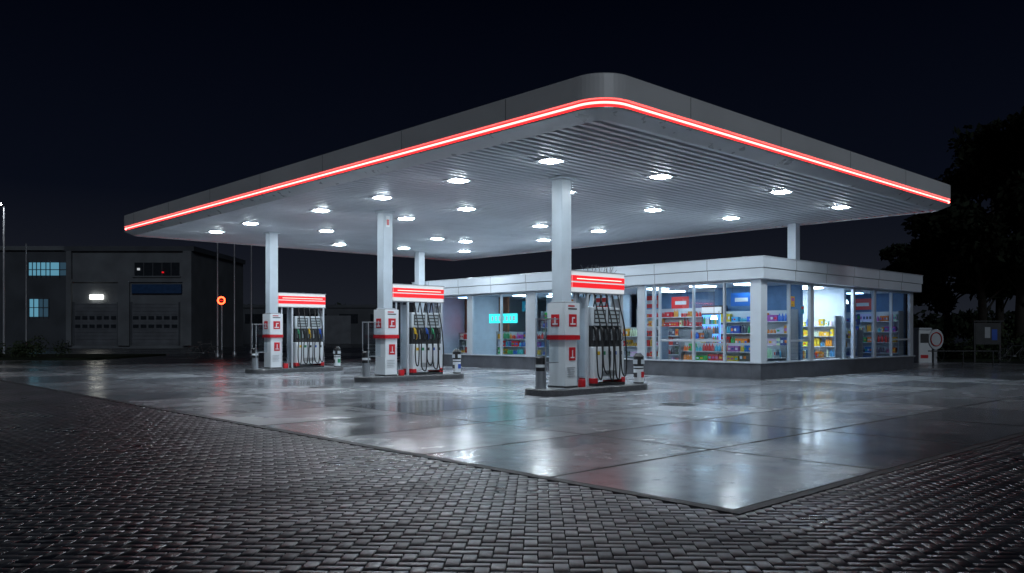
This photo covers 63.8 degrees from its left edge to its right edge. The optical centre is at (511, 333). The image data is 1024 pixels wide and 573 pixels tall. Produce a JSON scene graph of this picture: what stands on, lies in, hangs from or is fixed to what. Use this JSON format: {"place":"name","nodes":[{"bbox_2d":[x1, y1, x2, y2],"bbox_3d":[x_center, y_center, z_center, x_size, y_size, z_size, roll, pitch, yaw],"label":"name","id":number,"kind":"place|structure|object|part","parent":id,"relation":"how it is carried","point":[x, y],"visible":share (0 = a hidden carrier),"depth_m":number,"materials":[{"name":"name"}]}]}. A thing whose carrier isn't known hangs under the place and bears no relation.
{"place":"outdoors","nodes":[
{"label":"outdoors","id":0,"kind":"place"},
{"bbox_2d":[0,250,242,347],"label":"industrial building","id":1,"kind":"structure","parent":0,"point":[51,329],"depth_m":77.98,"materials":[{"name":"grey concrete"}]},
{"bbox_2d":[28,260,65,317],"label":"window frames","id":2,"kind":"structure","parent":1,"relation":"attached to","point":[40,269],"depth_m":77.84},
{"bbox_2d":[29,263,65,316],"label":"lit windows","id":3,"kind":"structure","parent":1,"relation":"attached to","point":[56,266],"depth_m":77.92,"materials":[{"name":"teal glass"}]},
{"bbox_2d":[90,295,103,298],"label":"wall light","id":4,"kind":"object","parent":1,"relation":"attached to","point":[96,296],"visible":1,"depth_m":74.73,"materials":[{"name":"white plastic"}]},
{"bbox_2d":[0,246,245,263],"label":"parapet","id":5,"kind":"structure","parent":1,"relation":"on","point":[150,248],"depth_m":74.68,"materials":[{"name":"grey concrete"}]},
{"bbox_2d":[73,302,179,344],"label":"roller doors","id":6,"kind":"structure","parent":1,"relation":"attached to","point":[150,323],"depth_m":74.92,"materials":[{"name":"grey metal"}]},
{"bbox_2d":[66,251,192,345],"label":"pilasters","id":7,"kind":"object","parent":1,"relation":"attached to","point":[124,311],"visible":1,"depth_m":74.73,"materials":[{"name":"grey concrete"}]},
{"bbox_2d":[132,262,180,276],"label":"window mullions","id":8,"kind":"object","parent":1,"relation":"attached to","point":[152,272],"depth_m":74.88,"materials":[{"name":"black metal"}]},
{"bbox_2d":[132,284,181,293],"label":"sign band","id":9,"kind":"object","parent":1,"relation":"attached to","point":[156,288],"visible":1,"depth_m":74.68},
{"bbox_2d":[135,263,179,275],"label":"windows","id":10,"kind":"structure","parent":1,"relation":"attached to","point":[160,268],"depth_m":74.93,"materials":[{"name":"black glass"}]},
{"bbox_2d":[0,381,1023,572],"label":"brick paving","id":11,"kind":"structure","parent":0,"point":[90,485],"depth_m":5.92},
{"bbox_2d":[0,335,1023,572],"bbox_3d":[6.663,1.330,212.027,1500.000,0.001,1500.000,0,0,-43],"label":"ground","id":12,"kind":"structure","parent":0,"point":[179,355],"depth_m":47.84,"materials":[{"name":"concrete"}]},
{"bbox_2d":[0,202,5,353],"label":"street lamp","id":13,"kind":"object","parent":12,"relation":"on","point":[3,326],"visible":0.88,"depth_m":53.43,"materials":[{"name":"grey metal"}]},
{"bbox_2d":[25,243,26,340],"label":"flag pole","id":14,"kind":"object","parent":12,"relation":"on","point":[26,297],"visible":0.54,"depth_m":59.94,"materials":[{"name":"grey metal"}]},
{"bbox_2d":[0,354,165,359],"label":"grass verge","id":15,"kind":"object","parent":12,"relation":"on","point":[73,356],"depth_m":44.24,"materials":[{"name":"green plant"}]},
{"bbox_2d":[0,336,72,356],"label":"hedge","id":16,"kind":"object","parent":15,"relation":"on","point":[26,348],"visible":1,"depth_m":43.28,"materials":[{"name":"green plant"}]},
{"bbox_2d":[186,339,221,358],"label":"bicycle","id":17,"kind":"object","parent":12,"relation":"on","point":[199,352],"visible":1,"depth_m":41.94,"materials":[{"name":"black metal"}]},
{"bbox_2d":[215,243,219,355],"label":"flag pole","id":18,"kind":"object","parent":12,"relation":"on","point":[217,353],"visible":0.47,"depth_m":47.95,"materials":[{"name":"grey metal"}]},
{"bbox_2d":[217,296,224,356],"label":"round lit sign","id":19,"kind":"object","parent":12,"relation":"on","point":[221,300],"visible":1,"depth_m":45.94,"materials":[{"name":"orange metal"}]},
{"bbox_2d":[232,244,236,354],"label":"flag pole","id":20,"kind":"object","parent":12,"relation":"on","point":[234,352],"visible":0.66,"depth_m":51.94,"materials":[{"name":"grey metal"}]},
{"bbox_2d":[249,245,251,352],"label":"flag pole","id":21,"kind":"object","parent":12,"relation":"on","point":[251,307],"visible":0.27,"depth_m":55.94,"materials":[{"name":"grey metal"}]},
{"bbox_2d":[243,305,414,343],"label":"distant warehouse","id":22,"kind":"structure","parent":12,"relation":"on","point":[342,324],"depth_m":104.98,"materials":[{"name":"grey metal"}]},
{"bbox_2d":[0,358,1023,509],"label":"concrete forecourt","id":23,"kind":"structure","parent":12,"relation":"on","point":[732,444],"depth_m":12.87,"materials":[{"name":"grey concrete"}]},
{"bbox_2d":[245,366,343,373],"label":"pump island","id":24,"kind":"structure","parent":23,"relation":"on","point":[286,370],"depth_m":27.28,"materials":[{"name":"concrete"}]},
{"bbox_2d":[251,348,258,368],"bbox_3d":[-8.420,0.810,26.964,0.260,0.680,0.260,0,0,-43],"label":"bollard","id":25,"kind":"object","parent":24,"relation":"on","point":[254,356],"visible":1,"depth_m":26.87,"materials":[{"name":"grey metal"}]},
{"bbox_2d":[252,292,325,368],"bbox_3d":[-7.485,-0.110,27.732,2.555,2.520,0.813,0,0,-43],"label":"fuel dispenser","id":26,"kind":"object","parent":24,"relation":"on","point":[305,339],"visible":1,"depth_m":27.72,"materials":[{"name":"white metal"}]},
{"bbox_2d":[333,346,340,366],"bbox_3d":[-6.095,0.800,28.694,0.252,0.700,0.252,0,0,-43],"label":"waste bin","id":27,"kind":"object","parent":24,"relation":"on","point":[337,356],"visible":1,"depth_m":28.60,"materials":[{"name":"plastic"}]},
{"bbox_2d":[306,386,333,387],"bbox_3d":[-4.612,1.290,19.812,0.660,0.015,0.660,0,0,-43],"label":"manhole cover","id":28,"kind":"object","parent":23,"relation":"on","point":[321,387],"visible":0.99,"depth_m":19.67,"materials":[{"name":"metal"}]},
{"bbox_2d":[354,372,463,382],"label":"pump island","id":29,"kind":"structure","parent":23,"relation":"on","point":[398,378],"depth_m":22.51,"materials":[{"name":"concrete"}]},
{"bbox_2d":[362,351,370,376],"bbox_3d":[-3.930,0.810,22.182,0.260,0.680,0.260,0,0,-43],"label":"bollard","id":30,"kind":"object","parent":29,"relation":"on","point":[364,363],"visible":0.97,"depth_m":22.08,"materials":[{"name":"grey metal"}]},
{"bbox_2d":[362,283,444,376],"bbox_3d":[-2.995,-0.110,22.950,2.555,2.520,0.813,0,0,-43],"label":"fuel dispenser","id":31,"kind":"object","parent":29,"relation":"on","point":[421,342],"visible":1,"depth_m":22.92,"materials":[{"name":"white metal"}]},
{"bbox_2d":[452,349,460,372],"bbox_3d":[-1.604,0.800,23.912,0.252,0.700,0.252,0,0,-43],"label":"waste bin","id":32,"kind":"object","parent":29,"relation":"on","point":[456,357],"visible":0.98,"depth_m":23.81,"materials":[{"name":"plastic"}]},
{"bbox_2d":[124,72,950,312],"bbox_3d":[-0.648,-1.347,25.193,14.653,5.286,21.583,0,0,-43],"label":"petrol station canopy","id":33,"kind":"object","parent":23,"relation":"on","point":[560,170],"visible":0.98,"depth_m":19.07,"materials":[{"name":"grey metal"}]},
{"bbox_2d":[525,382,647,396],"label":"pump island","id":34,"kind":"structure","parent":23,"relation":"on","point":[559,392],"depth_m":17.54,"materials":[{"name":"concrete"}]},
{"bbox_2d":[535,356,546,388],"bbox_3d":[0.609,0.810,17.349,0.260,0.680,0.260,0,0,-43],"label":"bollard","id":35,"kind":"object","parent":34,"relation":"on","point":[540,372],"visible":0.9,"depth_m":17.25,"materials":[{"name":"grey metal"}]},
{"bbox_2d":[535,265,626,388],"bbox_3d":[1.544,-0.195,18.117,2.555,2.690,0.813,0,0,-43],"label":"fuel dispenser","id":36,"kind":"object","parent":34,"relation":"on","point":[586,347],"visible":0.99,"depth_m":18.04,"materials":[{"name":"white metal"}]},
{"bbox_2d":[633,353,644,383],"bbox_3d":[2.934,0.800,19.078,0.252,0.700,0.252,0,0,-43],"label":"waste bin","id":37,"kind":"object","parent":34,"relation":"on","point":[638,362],"visible":1,"depth_m":18.98,"materials":[{"name":"plastic"}]},
{"bbox_2d":[411,255,923,379],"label":"filling station shop","id":38,"kind":"structure","parent":23,"relation":"on","point":[480,311],"depth_m":27.07,"materials":[{"name":"metal"}]},
{"bbox_2d":[459,333,466,353],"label":"display shelf","id":39,"kind":"object","parent":38,"relation":"on","point":[463,343],"visible":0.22,"depth_m":35.21,"materials":[{"name":"white metal"}]},
{"bbox_2d":[496,331,548,355],"bbox_3d":[0.507,0.545,31.890,0.450,1.270,2.830,0,0,-43],"label":"display shelf","id":40,"kind":"object","parent":38,"relation":"on","point":[514,343],"visible":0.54,"depth_m":32.02,"materials":[{"name":"white metal"}]},
{"bbox_2d":[541,311,546,331],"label":"display shelf","id":41,"kind":"object","parent":38,"relation":"on","point":[543,314],"visible":0.02,"depth_m":34.48,"materials":[{"name":"white paint"}]},
{"bbox_2d":[623,326,667,358],"bbox_3d":[4.208,0.470,28.095,0.450,1.420,2.430,0,0,-43],"label":"display shelf","id":42,"kind":"object","parent":38,"relation":"on","point":[631,336],"visible":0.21,"depth_m":27.67,"materials":[{"name":"white metal"}]},
{"bbox_2d":[636,308,701,359],"bbox_3d":[6.149,0.120,30.192,0.450,2.120,3.630,0,0,-43],"label":"display shelf","id":43,"kind":"object","parent":38,"relation":"on","point":[674,320],"visible":0.3,"depth_m":30.18,"materials":[{"name":"white paint"}]},
{"bbox_2d":[438,279,912,361],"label":"window frames","id":44,"kind":"structure","parent":38,"relation":"in","point":[758,287],"depth_m":25.71,"materials":[{"name":"metal"}]},
{"bbox_2d":[679,329,711,359],"bbox_3d":[5.928,0.520,26.555,1.230,1.320,0.450,0,0,-43],"label":"display shelf","id":45,"kind":"object","parent":38,"relation":"on","point":[700,334],"visible":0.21,"depth_m":26.37,"materials":[{"name":"grey metal"}]},
{"bbox_2d":[701,305,727,342],"bbox_3d":[6.642,0.130,27.088,0.430,2.100,0.800,0,0,-43],"label":"drinks fridge","id":46,"kind":"object","parent":38,"relation":"on","point":[708,322],"visible":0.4,"depth_m":26.90,"materials":[{"name":"plastic"}]},
{"bbox_3d":[6.547,0.055,26.999,0.050,1.850,0.720,0,0,-43],"label":"lit door","id":47,"kind":"part","parent":46,"relation":"part of","materials":[{"name":"blue"}]},
{"bbox_2d":[680,342,749,361],"bbox_3d":[6.340,0.720,25.022,0.450,0.920,2.630,0,0,-43],"label":"display shelf","id":48,"kind":"object","parent":38,"relation":"on","point":[714,351],"visible":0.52,"depth_m":25.00,"materials":[{"name":"white paint"}]},
{"bbox_2d":[719,309,797,359],"bbox_3d":[7.750,0.220,26.003,0.450,1.920,2.530,0,0,-43],"label":"display shelf","id":49,"kind":"object","parent":38,"relation":"on","point":[737,326],"visible":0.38,"depth_m":25.60,"materials":[{"name":"white metal"}]},
{"bbox_2d":[745,345,786,360],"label":"display shelf","id":50,"kind":"object","parent":38,"relation":"on","point":[776,352],"visible":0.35,"depth_m":24.86,"materials":[{"name":"white paint"}]},
{"bbox_2d":[803,348,826,359],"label":"display shelf","id":51,"kind":"object","parent":38,"relation":"on","point":[820,353],"visible":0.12,"depth_m":26.52,"materials":[{"name":"white paint"}]},
{"bbox_2d":[803,316,841,358],"bbox_3d":[10.130,0.295,27.895,0.450,1.770,1.930,0,0,-43],"label":"display shelf","id":52,"kind":"object","parent":38,"relation":"on","point":[828,333],"visible":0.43,"depth_m":27.37,"materials":[{"name":"white metal"}]},
{"bbox_2d":[846,330,862,357],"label":"display shelf","id":53,"kind":"object","parent":38,"relation":"on","point":[858,343],"visible":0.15,"depth_m":29.18,"materials":[{"name":"grey metal"}]},
{"bbox_2d":[846,311,903,356],"bbox_3d":[13.502,0.170,31.199,0.450,2.020,2.430,0,0,-43],"label":"display shelf","id":54,"kind":"object","parent":38,"relation":"on","point":[882,333],"visible":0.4,"depth_m":30.76,"materials":[{"name":"white paint"}]},
{"bbox_2d":[659,403,694,405],"bbox_3d":[3.020,1.290,15.045,0.660,0.015,0.660,0,0,-43],"label":"manhole cover","id":55,"kind":"object","parent":23,"relation":"on","point":[678,404],"visible":1,"depth_m":14.94,"materials":[{"name":"metal"}]},
{"bbox_2d":[913,328,943,362],"bbox_3d":[18.704,0.530,36.955,1.120,1.580,0.739,0,0,0],"label":"tyre air station","id":56,"kind":"object","parent":23,"relation":"on","point":[925,340],"visible":0.94,"depth_m":36.70,"materials":[{"name":"white metal"}]},
{"bbox_2d":[928,350,997,365],"bbox_3d":[18.096,1.002,33.005,2.800,0.655,0.052,0,0,0],"label":"steel guard rail","id":57,"kind":"object","parent":23,"relation":"on","point":[963,351],"visible":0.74,"depth_m":32.99,"materials":[{"name":"metal"}]},
{"bbox_2d":[0,380,1023,514],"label":"forecourt edge kerb","id":58,"kind":"structure","parent":12,"relation":"on","point":[744,510],"depth_m":7.72,"materials":[{"name":"concrete"}]},
{"bbox_2d":[243,302,1014,341],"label":"distant tree line","id":59,"kind":"object","parent":12,"relation":"on","point":[961,323],"visible":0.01,"depth_m":122.55,"materials":[{"name":"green plant"}]},
{"bbox_2d":[906,351,1023,360],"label":"grass verge","id":60,"kind":"object","parent":12,"relation":"on","point":[969,358],"depth_m":40.09,"materials":[{"name":"green plant"}]},
{"bbox_2d":[879,242,916,350],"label":"deciduous tree","id":61,"kind":"object","parent":60,"relation":"on","point":[901,263],"visible":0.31,"depth_m":59.38,"materials":[{"name":"green plant"}]},
{"bbox_2d":[901,206,991,345],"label":"deciduous tree","id":62,"kind":"object","parent":60,"relation":"on","point":[942,298],"visible":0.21,"depth_m":51.11,"materials":[{"name":"green plant"}]},
{"bbox_2d":[907,322,1023,358],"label":"hedge","id":63,"kind":"object","parent":60,"relation":"on","point":[952,346],"visible":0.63,"depth_m":40.72,"materials":[{"name":"green plant"}]},
{"bbox_2d":[911,151,1023,355],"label":"deciduous tree","id":64,"kind":"object","parent":60,"relation":"on","point":[939,264],"visible":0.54,"depth_m":45.89,"materials":[{"name":"green plant"}]},
{"bbox_2d":[923,165,1015,350],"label":"deciduous tree","id":65,"kind":"object","parent":60,"relation":"on","point":[999,309],"depth_m":57.80,"materials":[{"name":"green plant"}]},
{"bbox_2d":[935,106,1023,356],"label":"deciduous tree","id":66,"kind":"object","parent":60,"relation":"on","point":[1008,253],"visible":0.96,"depth_m":42.95,"materials":[{"name":"green plant"}]},
{"bbox_2d":[970,321,1003,361],"bbox_3d":[21.942,0.365,38.006,1.400,1.930,0.300,0,0,0],"label":"notice board","id":67,"kind":"object","parent":12,"relation":"on","point":[986,333],"visible":1,"depth_m":37.96,"materials":[{"name":"plastic"}]},
{"bbox_2d":[0,0,1023,334],"label":"sky","id":68,"kind":"structure","parent":0,"point":[111,110],"materials":[{"name":"black"}]}
]}

